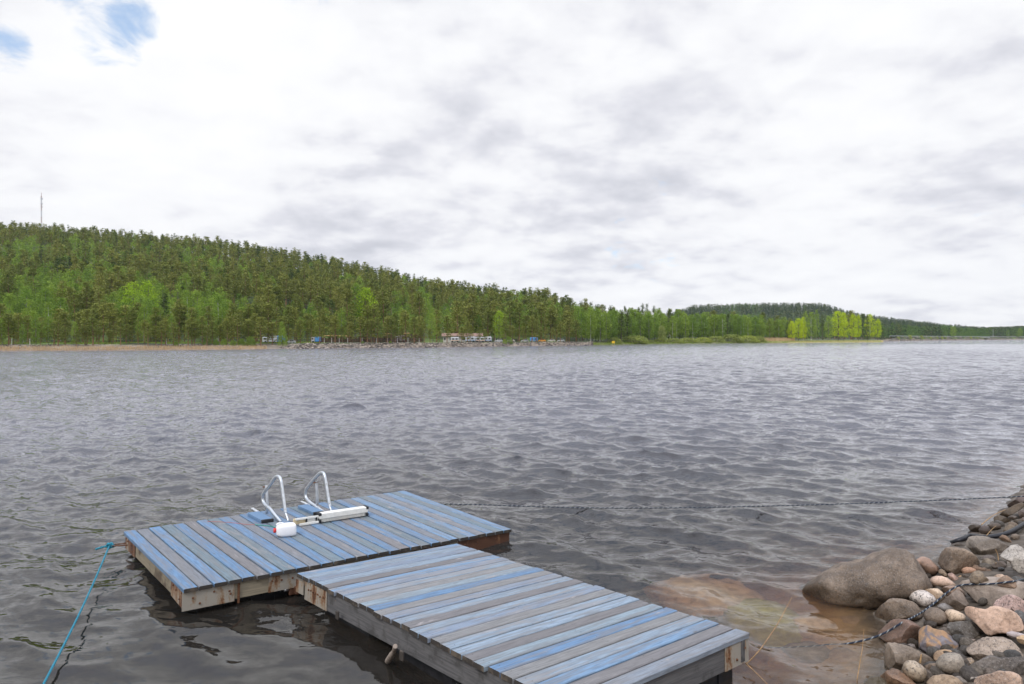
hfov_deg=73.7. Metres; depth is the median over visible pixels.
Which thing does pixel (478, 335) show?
pine tree
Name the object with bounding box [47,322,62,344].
pine tree
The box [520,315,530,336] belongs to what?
pine tree
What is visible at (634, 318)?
birch tree
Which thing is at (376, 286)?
pine tree
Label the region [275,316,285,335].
pine tree
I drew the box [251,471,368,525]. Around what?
swim ladder
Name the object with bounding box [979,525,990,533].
stone
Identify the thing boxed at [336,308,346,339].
birch tree
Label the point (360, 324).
pine tree
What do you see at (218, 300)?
birch tree
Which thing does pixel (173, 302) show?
birch tree
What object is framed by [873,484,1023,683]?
ground
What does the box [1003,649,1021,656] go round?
pebble
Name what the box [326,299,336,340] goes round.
spruce tree
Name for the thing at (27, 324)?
pine tree
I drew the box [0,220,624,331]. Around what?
forest
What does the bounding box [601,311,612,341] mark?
birch tree
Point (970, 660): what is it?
stone
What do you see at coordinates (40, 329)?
pine tree
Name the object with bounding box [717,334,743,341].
willow bush
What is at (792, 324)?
broadleaf tree
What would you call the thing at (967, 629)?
boulder
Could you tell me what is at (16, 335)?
pine tree
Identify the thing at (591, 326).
birch tree
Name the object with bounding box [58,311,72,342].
pine tree
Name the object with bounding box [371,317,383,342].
pine tree
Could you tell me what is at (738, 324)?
birch tree
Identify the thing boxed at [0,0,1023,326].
sky
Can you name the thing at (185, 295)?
birch tree
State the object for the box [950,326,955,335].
birch tree
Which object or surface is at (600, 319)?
birch tree
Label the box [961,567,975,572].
stone
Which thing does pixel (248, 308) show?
pine tree
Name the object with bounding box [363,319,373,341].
pine tree
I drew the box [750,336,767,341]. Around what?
willow bush
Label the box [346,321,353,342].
pine tree
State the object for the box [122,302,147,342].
pine tree
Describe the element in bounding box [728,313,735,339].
birch tree
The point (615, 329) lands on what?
birch tree
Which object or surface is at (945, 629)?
pebble
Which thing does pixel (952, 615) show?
stone
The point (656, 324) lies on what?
birch tree
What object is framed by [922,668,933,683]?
pebble
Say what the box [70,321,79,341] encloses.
birch tree
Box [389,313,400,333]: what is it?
pine tree
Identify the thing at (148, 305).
birch tree
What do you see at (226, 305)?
birch tree
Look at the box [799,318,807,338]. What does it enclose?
broadleaf tree
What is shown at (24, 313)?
birch tree
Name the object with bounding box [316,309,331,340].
pine tree
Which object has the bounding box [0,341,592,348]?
riprap
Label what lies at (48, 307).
birch tree
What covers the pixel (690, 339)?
willow bush
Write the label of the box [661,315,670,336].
birch tree
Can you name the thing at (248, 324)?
pine tree
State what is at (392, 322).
pine tree
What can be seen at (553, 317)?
pine tree
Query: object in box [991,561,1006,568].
stone
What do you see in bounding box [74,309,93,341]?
pine tree
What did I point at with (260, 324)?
pine tree
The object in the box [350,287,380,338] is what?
broadleaf tree
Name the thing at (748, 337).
willow bush
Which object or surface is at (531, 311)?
pine tree
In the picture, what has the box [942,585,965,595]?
stone
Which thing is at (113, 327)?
pine tree
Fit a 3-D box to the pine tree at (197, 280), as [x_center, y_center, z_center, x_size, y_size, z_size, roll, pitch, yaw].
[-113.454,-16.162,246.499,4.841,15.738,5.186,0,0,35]
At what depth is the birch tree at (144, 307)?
171.12 m
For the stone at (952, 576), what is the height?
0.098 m
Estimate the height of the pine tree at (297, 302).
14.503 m
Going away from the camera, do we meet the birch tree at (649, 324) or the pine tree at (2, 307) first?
the pine tree at (2, 307)
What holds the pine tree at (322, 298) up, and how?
on the hills
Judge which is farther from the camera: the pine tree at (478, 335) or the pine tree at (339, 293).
the pine tree at (339, 293)
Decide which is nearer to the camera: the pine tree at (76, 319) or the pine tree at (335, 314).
the pine tree at (76, 319)
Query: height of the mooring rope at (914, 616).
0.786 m
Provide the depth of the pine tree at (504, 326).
215.44 m
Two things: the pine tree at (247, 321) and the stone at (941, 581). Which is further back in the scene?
the pine tree at (247, 321)
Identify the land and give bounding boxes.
[761,340,882,342]
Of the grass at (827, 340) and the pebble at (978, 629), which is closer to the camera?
the pebble at (978, 629)
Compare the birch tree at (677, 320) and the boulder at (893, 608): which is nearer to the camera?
the boulder at (893, 608)
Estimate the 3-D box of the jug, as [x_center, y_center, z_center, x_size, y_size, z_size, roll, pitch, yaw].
[-2.898,2.386,8.709,0.277,0.188,0.150,0,0,-25]
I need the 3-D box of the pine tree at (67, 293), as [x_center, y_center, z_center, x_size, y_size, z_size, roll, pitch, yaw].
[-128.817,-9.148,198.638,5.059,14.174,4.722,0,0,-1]
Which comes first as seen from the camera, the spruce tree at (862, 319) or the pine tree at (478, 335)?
the pine tree at (478, 335)
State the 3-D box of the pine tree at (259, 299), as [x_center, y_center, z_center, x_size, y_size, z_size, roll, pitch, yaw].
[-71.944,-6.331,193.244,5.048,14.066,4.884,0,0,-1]
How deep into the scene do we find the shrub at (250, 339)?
162.37 m
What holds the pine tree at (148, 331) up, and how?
on the hills
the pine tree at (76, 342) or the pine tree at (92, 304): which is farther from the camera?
the pine tree at (92, 304)
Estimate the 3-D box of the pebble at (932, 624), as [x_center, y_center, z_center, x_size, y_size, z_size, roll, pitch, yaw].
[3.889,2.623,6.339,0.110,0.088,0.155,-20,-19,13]
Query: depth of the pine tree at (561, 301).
296.95 m
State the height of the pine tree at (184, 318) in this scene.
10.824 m
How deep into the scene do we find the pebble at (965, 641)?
5.80 m
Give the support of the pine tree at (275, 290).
on the hills
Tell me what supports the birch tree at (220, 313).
on the hills
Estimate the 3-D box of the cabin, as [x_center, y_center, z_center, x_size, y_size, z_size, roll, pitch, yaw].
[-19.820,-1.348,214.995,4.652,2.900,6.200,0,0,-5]
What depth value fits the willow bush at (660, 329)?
295.54 m
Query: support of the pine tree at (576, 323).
on the hills
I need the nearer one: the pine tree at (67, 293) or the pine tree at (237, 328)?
the pine tree at (237, 328)
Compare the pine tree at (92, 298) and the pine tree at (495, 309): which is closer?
the pine tree at (92, 298)
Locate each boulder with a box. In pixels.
[802,548,932,609]
[864,676,886,683]
[875,598,923,620]
[878,619,920,643]
[880,668,915,683]
[884,642,933,669]
[909,590,936,606]
[918,625,958,651]
[926,674,962,683]
[938,547,979,574]
[940,589,968,610]
[947,620,979,638]
[959,577,1023,604]
[964,606,1023,635]
[965,536,1008,554]
[966,637,1023,659]
[974,655,1023,674]
[974,670,1022,683]
[993,595,1023,611]
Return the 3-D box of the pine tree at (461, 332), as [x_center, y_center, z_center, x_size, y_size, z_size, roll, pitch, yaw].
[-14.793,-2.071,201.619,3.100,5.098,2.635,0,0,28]
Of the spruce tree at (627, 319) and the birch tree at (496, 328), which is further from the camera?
the spruce tree at (627, 319)
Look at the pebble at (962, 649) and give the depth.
5.67 m
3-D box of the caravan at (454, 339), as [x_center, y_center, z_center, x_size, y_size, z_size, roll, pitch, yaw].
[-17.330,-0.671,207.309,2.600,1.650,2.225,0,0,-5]
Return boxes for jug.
[273,522,295,536]
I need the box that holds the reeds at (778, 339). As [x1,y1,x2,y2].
[760,337,794,340]
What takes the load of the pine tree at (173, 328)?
on the hills
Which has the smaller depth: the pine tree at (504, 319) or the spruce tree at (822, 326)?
the pine tree at (504, 319)
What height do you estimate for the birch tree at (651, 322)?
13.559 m
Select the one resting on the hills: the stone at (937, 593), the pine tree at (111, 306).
the pine tree at (111, 306)
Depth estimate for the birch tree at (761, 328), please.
357.98 m
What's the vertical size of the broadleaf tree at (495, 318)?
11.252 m
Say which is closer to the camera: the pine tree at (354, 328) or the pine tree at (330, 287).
the pine tree at (354, 328)
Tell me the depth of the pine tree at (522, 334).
220.97 m
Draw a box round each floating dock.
[112,491,510,611]
[296,544,749,683]
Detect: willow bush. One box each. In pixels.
[607,337,621,343]
[620,335,648,342]
[657,326,666,341]
[667,338,683,342]
[679,338,698,342]
[694,337,712,342]
[707,336,724,341]
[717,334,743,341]
[735,335,759,341]
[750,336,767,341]
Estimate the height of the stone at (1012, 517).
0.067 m
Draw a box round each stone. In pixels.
[902,660,926,682]
[917,556,938,575]
[924,607,946,625]
[925,588,945,603]
[925,663,935,669]
[930,576,955,587]
[933,649,951,660]
[936,653,964,674]
[937,603,953,611]
[938,569,947,576]
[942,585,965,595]
[945,609,964,621]
[948,572,957,580]
[954,676,967,683]
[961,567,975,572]
[966,657,974,663]
[968,523,980,531]
[969,570,988,583]
[972,565,990,570]
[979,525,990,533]
[981,555,995,560]
[981,558,995,564]
[987,523,1000,529]
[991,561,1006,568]
[994,515,1010,522]
[997,575,1016,587]
[999,535,1011,542]
[1000,502,1023,517]
[1000,544,1023,573]
[1003,525,1014,531]
[1006,522,1017,525]
[1007,495,1023,506]
[1007,631,1023,639]
[1008,515,1017,519]
[1010,534,1019,539]
[1016,635,1023,643]
[1018,510,1023,517]
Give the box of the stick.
[385,644,397,663]
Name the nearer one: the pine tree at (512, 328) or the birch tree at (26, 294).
the birch tree at (26, 294)
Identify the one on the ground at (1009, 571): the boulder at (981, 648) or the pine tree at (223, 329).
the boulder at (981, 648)
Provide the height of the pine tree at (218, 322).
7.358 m
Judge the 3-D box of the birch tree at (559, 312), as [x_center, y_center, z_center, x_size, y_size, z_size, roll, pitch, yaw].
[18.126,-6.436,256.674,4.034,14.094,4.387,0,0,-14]
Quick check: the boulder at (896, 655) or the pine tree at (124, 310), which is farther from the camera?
the pine tree at (124, 310)
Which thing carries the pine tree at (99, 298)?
on the hills
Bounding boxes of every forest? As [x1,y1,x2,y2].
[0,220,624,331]
[662,302,1023,338]
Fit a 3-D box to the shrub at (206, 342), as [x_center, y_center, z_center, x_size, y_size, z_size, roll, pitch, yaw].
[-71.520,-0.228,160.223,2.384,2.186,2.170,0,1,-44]
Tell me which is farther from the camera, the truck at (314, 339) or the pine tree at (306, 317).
the pine tree at (306, 317)
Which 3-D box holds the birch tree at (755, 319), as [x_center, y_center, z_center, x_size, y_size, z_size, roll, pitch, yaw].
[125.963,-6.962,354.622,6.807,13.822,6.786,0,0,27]
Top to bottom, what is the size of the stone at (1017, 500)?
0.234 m
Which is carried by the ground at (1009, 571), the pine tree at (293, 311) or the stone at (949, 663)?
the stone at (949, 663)
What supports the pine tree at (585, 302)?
on the hills
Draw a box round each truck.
[262,336,276,342]
[311,336,321,342]
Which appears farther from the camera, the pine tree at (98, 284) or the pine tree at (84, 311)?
the pine tree at (98, 284)
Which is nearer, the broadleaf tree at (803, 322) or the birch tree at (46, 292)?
the birch tree at (46, 292)
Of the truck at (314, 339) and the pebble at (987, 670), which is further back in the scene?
the truck at (314, 339)
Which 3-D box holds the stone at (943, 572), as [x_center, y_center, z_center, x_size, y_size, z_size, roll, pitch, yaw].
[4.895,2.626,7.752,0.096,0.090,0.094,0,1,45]
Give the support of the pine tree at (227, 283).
on the hills
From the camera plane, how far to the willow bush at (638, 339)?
273.38 m
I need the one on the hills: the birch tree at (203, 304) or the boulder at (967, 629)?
the birch tree at (203, 304)
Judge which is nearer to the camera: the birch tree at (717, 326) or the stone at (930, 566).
the stone at (930, 566)
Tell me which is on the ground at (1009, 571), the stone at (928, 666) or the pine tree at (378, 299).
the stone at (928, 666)
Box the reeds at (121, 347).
[0,344,266,350]
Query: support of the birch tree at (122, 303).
on the hills
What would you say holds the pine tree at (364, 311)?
on the hills
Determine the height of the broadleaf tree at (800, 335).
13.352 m
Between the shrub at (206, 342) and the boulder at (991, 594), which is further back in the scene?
the shrub at (206, 342)
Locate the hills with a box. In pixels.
[0,241,1023,350]
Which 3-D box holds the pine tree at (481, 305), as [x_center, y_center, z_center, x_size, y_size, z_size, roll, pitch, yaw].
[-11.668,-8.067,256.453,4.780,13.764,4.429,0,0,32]
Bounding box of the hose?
[949,521,1023,542]
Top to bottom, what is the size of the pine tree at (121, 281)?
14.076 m
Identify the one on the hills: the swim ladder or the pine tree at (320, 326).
the pine tree at (320, 326)
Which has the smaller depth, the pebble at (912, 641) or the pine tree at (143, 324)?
the pebble at (912, 641)
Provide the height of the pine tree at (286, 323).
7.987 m
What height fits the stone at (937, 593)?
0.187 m
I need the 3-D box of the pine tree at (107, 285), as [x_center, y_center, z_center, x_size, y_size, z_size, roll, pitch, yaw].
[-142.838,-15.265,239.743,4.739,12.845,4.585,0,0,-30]
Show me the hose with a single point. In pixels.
(1018, 527)
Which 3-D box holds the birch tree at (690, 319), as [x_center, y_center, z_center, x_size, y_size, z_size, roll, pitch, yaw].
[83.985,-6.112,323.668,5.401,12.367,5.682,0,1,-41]
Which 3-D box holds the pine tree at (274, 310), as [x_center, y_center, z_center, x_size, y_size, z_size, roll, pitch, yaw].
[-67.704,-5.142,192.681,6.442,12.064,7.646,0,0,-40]
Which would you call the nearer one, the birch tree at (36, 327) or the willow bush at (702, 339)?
the birch tree at (36, 327)
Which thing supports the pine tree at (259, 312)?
on the hills
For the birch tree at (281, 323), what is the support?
on the hills
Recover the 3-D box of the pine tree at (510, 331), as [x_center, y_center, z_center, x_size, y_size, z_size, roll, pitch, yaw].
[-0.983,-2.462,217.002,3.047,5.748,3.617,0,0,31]
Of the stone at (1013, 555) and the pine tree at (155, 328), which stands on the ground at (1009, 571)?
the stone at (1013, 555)
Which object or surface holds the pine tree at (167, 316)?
on the hills
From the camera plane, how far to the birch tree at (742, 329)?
343.03 m
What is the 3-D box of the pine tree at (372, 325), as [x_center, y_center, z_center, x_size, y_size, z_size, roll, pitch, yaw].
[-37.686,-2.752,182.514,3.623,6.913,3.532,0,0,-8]
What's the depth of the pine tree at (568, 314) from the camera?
251.68 m
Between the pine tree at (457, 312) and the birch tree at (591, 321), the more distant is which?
the birch tree at (591, 321)
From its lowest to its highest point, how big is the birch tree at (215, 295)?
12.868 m
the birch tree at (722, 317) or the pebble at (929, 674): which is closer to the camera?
the pebble at (929, 674)
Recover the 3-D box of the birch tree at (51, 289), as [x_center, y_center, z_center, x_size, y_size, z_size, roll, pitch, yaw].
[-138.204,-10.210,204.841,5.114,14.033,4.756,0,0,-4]
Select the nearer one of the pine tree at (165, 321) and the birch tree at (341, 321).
the pine tree at (165, 321)
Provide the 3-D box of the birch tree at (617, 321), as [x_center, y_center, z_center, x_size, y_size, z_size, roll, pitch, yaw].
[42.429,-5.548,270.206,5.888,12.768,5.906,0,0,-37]
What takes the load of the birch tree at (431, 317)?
on the hills
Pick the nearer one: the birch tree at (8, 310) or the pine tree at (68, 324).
the pine tree at (68, 324)
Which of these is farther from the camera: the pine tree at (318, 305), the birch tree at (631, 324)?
the birch tree at (631, 324)
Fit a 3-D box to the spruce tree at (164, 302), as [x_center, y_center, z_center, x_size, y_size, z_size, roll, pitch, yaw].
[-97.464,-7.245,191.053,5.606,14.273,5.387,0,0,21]
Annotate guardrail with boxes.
[889,336,1023,336]
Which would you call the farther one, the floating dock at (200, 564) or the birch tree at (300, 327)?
the birch tree at (300, 327)
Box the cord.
[207,521,275,527]
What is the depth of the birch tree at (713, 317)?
335.56 m
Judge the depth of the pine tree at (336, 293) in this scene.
234.44 m
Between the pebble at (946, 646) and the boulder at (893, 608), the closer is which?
the pebble at (946, 646)
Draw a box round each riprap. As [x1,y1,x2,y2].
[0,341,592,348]
[883,336,1023,340]
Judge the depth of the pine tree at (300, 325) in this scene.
171.77 m
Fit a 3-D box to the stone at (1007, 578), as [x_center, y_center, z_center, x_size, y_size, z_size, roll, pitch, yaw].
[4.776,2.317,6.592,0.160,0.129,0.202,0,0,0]
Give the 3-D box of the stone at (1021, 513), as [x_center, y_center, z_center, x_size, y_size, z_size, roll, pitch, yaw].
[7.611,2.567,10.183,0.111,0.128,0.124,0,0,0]
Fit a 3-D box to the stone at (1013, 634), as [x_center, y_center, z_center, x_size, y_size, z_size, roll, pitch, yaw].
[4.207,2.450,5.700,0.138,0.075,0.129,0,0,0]
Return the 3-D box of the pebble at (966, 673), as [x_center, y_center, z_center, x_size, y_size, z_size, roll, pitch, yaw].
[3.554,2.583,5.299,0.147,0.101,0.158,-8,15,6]
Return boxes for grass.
[0,340,317,343]
[593,340,785,344]
[785,340,880,341]
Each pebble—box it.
[907,638,917,647]
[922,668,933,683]
[923,620,936,627]
[923,661,935,667]
[926,646,940,657]
[929,666,946,674]
[938,627,951,635]
[940,644,951,649]
[952,634,965,645]
[959,637,973,645]
[959,646,968,655]
[959,665,980,681]
[962,657,970,665]
[970,662,983,674]
[972,622,982,633]
[978,563,991,569]
[978,597,987,605]
[984,668,995,673]
[992,651,1004,656]
[993,520,1004,526]
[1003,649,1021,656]
[1012,576,1023,581]
[1014,610,1023,618]
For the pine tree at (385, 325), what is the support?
on the hills
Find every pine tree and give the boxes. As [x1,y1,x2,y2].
[0,269,20,294]
[0,273,17,300]
[0,303,11,341]
[0,313,19,344]
[3,314,13,342]
[7,321,19,343]
[9,313,24,340]
[13,332,20,344]
[21,315,37,342]
[36,317,49,342]
[38,328,43,344]
[42,317,51,341]
[44,308,67,341]
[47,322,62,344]
[50,320,63,345]
[53,312,72,337]
[54,281,68,311]
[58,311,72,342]
[60,327,69,344]
[61,286,74,323]
[64,289,81,337]
[69,311,85,341]
[73,330,81,345]
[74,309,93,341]
[75,293,85,317]
[77,281,93,312]
[79,308,95,341]
[79,318,90,344]
[82,326,91,340]
[83,316,102,344]
[85,290,100,333]
[88,303,106,341]
[88,308,101,339]
[90,289,107,330]
[93,274,108,302]
[94,302,123,341]
[94,327,101,344]
[95,303,112,342]
[99,280,108,300]
[104,311,119,341]
[105,308,127,341]
[106,329,112,340]
[110,279,122,301]
[113,320,126,344]
[114,278,124,302]
[117,305,135,340]
[120,269,137,295]
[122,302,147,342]
[124,310,139,341]
[137,319,149,343]
[142,323,153,346]
[148,307,163,336]
[151,326,158,345]
[153,315,167,341]
[154,321,167,345]
[156,318,170,344]
[163,314,173,341]
[168,322,178,344]
[169,299,185,339]
[169,304,186,339]
[174,326,181,344]
[176,305,189,341]
[181,320,195,344]
[184,307,203,337]
[185,317,198,344]
[189,321,199,344]
[191,276,204,299]
[194,316,208,344]
[199,305,217,334]
[202,325,212,340]
[207,320,217,343]
[211,318,222,341]
[217,318,229,340]
[217,325,223,342]
[221,277,233,299]
[221,310,236,342]
[223,302,239,339]
[223,320,233,344]
[225,315,241,340]
[228,314,245,343]
[236,309,245,339]
[240,313,254,335]
[241,303,259,341]
[242,319,256,340]
[242,320,254,344]
[249,313,261,340]
[250,302,264,339]
[251,317,267,345]
[252,287,266,315]
[253,295,265,340]
[254,309,266,341]
[259,303,278,340]
[261,285,277,335]
[262,302,282,335]
[263,322,271,343]
[264,322,278,344]
[269,285,287,335]
[273,287,287,335]
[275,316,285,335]
[281,305,295,340]
[282,316,289,337]
[287,307,298,340]
[287,328,293,340]
[288,293,303,337]
[289,294,303,340]
[293,319,306,342]
[293,323,301,339]
[301,313,314,340]
[305,320,316,339]
[310,295,324,315]
[311,311,326,334]
[314,317,325,342]
[315,294,329,312]
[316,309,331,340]
[325,282,333,312]
[325,315,337,336]
[328,316,342,342]
[329,286,343,313]
[330,313,341,334]
[336,286,345,312]
[338,288,355,337]
[338,326,346,339]
[342,283,353,306]
[344,316,355,336]
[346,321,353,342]
[349,315,356,342]
[355,316,368,341]
[356,305,372,333]
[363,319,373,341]
[366,303,382,339]
[366,319,377,339]
[369,283,380,299]
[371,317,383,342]
[375,288,392,334]
[375,291,384,332]
[381,315,390,336]
[381,317,392,342]
[385,317,398,342]
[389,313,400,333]
[390,326,399,342]
[396,313,410,335]
[398,310,410,334]
[399,328,406,339]
[406,317,419,343]
[412,291,428,327]
[416,316,425,340]
[417,327,423,339]
[421,322,428,343]
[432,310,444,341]
[433,295,442,324]
[441,315,455,341]
[444,300,466,332]
[446,306,462,332]
[458,326,465,341]
[459,294,466,325]
[462,305,478,331]
[463,302,483,332]
[463,321,472,341]
[465,293,475,314]
[468,324,474,341]
[476,302,484,322]
[476,327,482,341]
[480,307,493,341]
[481,310,493,336]
[482,329,487,339]
[486,295,495,308]
[486,300,505,340]
[492,298,503,317]
[498,301,519,341]
[498,316,508,338]
[500,321,509,337]
[504,326,512,341]
[511,325,515,338]
[512,302,528,340]
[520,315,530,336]
[521,326,526,341]
[523,302,540,336]
[526,315,537,340]
[528,315,540,336]
[532,319,540,341]
[533,302,550,341]
[538,327,543,341]
[539,302,549,336]
[543,307,560,338]
[547,310,559,338]
[556,321,565,341]
[558,297,566,328]
[560,311,574,341]
[563,311,575,334]
[564,317,574,341]
[567,297,573,310]
[572,319,582,336]
[582,298,588,308]
[847,310,856,339]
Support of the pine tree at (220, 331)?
on the hills
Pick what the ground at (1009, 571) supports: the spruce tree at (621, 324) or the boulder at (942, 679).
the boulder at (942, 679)
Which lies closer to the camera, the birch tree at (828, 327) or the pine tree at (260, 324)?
the pine tree at (260, 324)
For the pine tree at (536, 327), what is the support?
on the hills
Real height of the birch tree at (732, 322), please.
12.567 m
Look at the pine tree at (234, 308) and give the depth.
181.85 m
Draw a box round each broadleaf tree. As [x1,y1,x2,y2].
[117,281,145,330]
[137,280,159,307]
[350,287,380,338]
[492,311,506,337]
[786,321,796,338]
[792,318,805,340]
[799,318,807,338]
[829,311,848,339]
[839,312,849,337]
[849,314,859,339]
[855,314,861,339]
[864,314,879,336]
[873,319,882,339]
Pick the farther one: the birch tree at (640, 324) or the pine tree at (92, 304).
the birch tree at (640, 324)
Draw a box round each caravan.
[451,337,458,341]
[465,337,475,341]
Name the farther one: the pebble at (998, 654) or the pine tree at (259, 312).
the pine tree at (259, 312)
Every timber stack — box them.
[321,335,342,341]
[343,337,363,341]
[363,336,382,341]
[383,335,399,342]
[400,333,423,342]
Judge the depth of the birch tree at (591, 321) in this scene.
248.66 m
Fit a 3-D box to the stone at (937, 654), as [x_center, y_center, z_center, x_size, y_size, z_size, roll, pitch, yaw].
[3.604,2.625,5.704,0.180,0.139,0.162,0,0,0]
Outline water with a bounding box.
[0,340,1023,683]
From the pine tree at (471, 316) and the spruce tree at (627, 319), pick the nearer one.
the pine tree at (471, 316)
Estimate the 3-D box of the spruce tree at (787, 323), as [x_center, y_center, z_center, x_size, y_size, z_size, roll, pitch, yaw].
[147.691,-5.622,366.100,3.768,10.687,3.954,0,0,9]
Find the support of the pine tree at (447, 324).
on the hills
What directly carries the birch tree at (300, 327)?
on the hills
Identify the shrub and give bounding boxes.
[202,336,211,344]
[220,339,226,344]
[237,338,244,345]
[245,336,255,345]
[277,328,287,346]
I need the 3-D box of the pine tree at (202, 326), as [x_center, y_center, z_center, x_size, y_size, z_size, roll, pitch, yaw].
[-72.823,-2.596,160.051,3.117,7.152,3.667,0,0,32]
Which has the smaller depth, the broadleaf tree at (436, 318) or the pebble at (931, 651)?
the pebble at (931, 651)
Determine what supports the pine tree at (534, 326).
on the hills
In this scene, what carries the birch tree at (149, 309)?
on the hills
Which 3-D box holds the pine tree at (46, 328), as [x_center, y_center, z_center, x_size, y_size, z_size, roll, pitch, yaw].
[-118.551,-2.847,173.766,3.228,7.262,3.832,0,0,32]
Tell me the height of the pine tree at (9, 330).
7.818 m
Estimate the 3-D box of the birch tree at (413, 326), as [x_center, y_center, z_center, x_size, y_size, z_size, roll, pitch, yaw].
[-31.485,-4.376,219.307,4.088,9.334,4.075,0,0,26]
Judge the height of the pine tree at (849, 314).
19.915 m
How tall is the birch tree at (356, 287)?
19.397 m
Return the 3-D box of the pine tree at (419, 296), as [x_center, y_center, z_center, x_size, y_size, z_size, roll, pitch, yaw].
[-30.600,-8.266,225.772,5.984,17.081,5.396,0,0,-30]
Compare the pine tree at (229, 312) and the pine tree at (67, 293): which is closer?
the pine tree at (229, 312)
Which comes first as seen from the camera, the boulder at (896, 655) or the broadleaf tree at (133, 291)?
the boulder at (896, 655)
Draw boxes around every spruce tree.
[158,291,170,337]
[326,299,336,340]
[559,295,569,335]
[615,309,627,341]
[622,310,632,340]
[664,309,673,337]
[724,313,732,339]
[784,322,789,339]
[819,314,825,339]
[859,313,867,339]
[863,316,870,339]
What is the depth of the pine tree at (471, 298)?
265.70 m
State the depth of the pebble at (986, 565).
7.61 m
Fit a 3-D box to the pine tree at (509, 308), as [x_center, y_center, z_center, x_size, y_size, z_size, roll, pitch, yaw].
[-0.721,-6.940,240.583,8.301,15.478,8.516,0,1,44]
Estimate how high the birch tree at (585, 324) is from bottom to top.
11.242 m
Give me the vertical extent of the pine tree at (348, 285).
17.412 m
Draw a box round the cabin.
[442,333,456,341]
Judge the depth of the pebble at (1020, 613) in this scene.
6.04 m
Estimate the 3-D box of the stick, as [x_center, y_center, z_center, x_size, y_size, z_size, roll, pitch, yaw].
[-1.002,2.605,5.700,0.057,0.253,0.259,0,0,-27]
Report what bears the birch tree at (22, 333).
on the hills
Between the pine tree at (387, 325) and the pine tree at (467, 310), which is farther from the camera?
the pine tree at (467, 310)
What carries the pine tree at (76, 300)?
on the hills
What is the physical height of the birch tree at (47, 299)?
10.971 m
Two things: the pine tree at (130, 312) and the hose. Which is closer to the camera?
the hose
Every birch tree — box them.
[1,292,23,321]
[4,308,15,339]
[13,289,40,331]
[15,285,37,310]
[18,324,26,344]
[19,311,31,342]
[21,299,39,330]
[25,310,41,340]
[29,314,42,346]
[36,288,55,322]
[38,297,54,323]
[38,302,56,331]
[42,316,53,343]
[43,285,57,316]
[50,298,74,340]
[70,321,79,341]
[100,294,112,328]
[112,291,131,319]
[117,302,128,340]
[130,294,148,329]
[134,304,151,341]
[138,298,156,341]
[141,298,157,329]
[154,308,168,340]
[166,300,177,327]
[166,314,176,342]
[179,290,192,317]
[188,289,203,312]
[188,305,201,341]
[197,302,211,333]
[199,304,212,341]
[203,298,216,320]
[206,307,216,341]
[210,292,227,318]
[211,296,227,340]
[214,298,228,327]
[215,307,226,339]
[224,299,234,315]
[278,321,284,341]
[295,317,305,340]
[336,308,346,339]
[344,282,363,337]
[408,315,417,335]
[427,313,437,338]
[472,314,482,330]
[491,312,499,339]
[507,310,516,338]
[556,307,563,337]
[573,306,584,340]
[575,311,588,340]
[576,307,585,337]
[580,312,591,340]
[585,312,596,338]
[586,309,598,340]
[592,307,604,341]
[593,309,605,341]
[595,314,606,342]
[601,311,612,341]
[604,312,619,338]
[607,309,620,335]
[613,314,626,338]
[625,315,636,341]
[628,314,636,335]
[631,309,642,335]
[631,312,645,336]
[634,311,646,341]
[643,312,654,339]
[645,310,654,338]
[650,315,659,336]
[654,308,662,319]
[655,312,667,336]
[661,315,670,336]
[667,316,678,338]
[673,309,682,338]
[673,318,682,337]
[677,317,683,336]
[679,313,690,337]
[684,316,693,337]
[689,317,699,337]
[694,312,701,337]
[697,314,708,337]
[697,315,708,336]
[700,315,709,339]
[701,312,711,336]
[708,315,717,336]
[711,315,721,336]
[717,314,728,336]
[721,314,731,336]
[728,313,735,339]
[729,317,737,337]
[732,316,742,335]
[736,318,744,336]
[740,316,747,335]
[741,315,750,335]
[746,317,752,336]
[748,315,761,336]
[756,320,763,336]
[757,320,765,334]
[765,319,773,338]
[772,318,783,337]
[776,321,782,337]
[778,317,789,337]
[801,311,809,339]
[807,312,816,338]
[813,309,820,340]
[823,315,834,339]
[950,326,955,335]
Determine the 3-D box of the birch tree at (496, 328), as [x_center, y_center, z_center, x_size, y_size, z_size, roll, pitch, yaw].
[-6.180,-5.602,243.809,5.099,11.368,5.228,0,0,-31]
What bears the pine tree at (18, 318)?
on the hills
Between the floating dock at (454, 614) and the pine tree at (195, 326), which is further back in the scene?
the pine tree at (195, 326)
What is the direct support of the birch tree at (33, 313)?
on the hills
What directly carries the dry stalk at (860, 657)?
in the water
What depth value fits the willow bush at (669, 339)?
299.85 m
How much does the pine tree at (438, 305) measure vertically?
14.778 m
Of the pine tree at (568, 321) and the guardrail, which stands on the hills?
the pine tree at (568, 321)
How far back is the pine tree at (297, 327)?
171.40 m
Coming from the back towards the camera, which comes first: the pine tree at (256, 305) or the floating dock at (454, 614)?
the pine tree at (256, 305)
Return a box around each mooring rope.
[42,542,114,683]
[443,496,1023,508]
[843,578,1023,643]
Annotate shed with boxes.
[455,333,482,341]
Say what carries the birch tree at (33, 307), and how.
on the hills
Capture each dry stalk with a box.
[745,598,791,664]
[857,632,863,679]
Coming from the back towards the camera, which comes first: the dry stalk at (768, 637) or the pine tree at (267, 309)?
the pine tree at (267, 309)
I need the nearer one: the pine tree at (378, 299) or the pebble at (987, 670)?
the pebble at (987, 670)
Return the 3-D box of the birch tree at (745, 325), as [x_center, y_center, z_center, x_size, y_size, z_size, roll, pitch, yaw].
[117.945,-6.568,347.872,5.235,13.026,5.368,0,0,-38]
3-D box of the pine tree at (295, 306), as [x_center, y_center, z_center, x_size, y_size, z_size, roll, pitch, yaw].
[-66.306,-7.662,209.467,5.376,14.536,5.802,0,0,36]

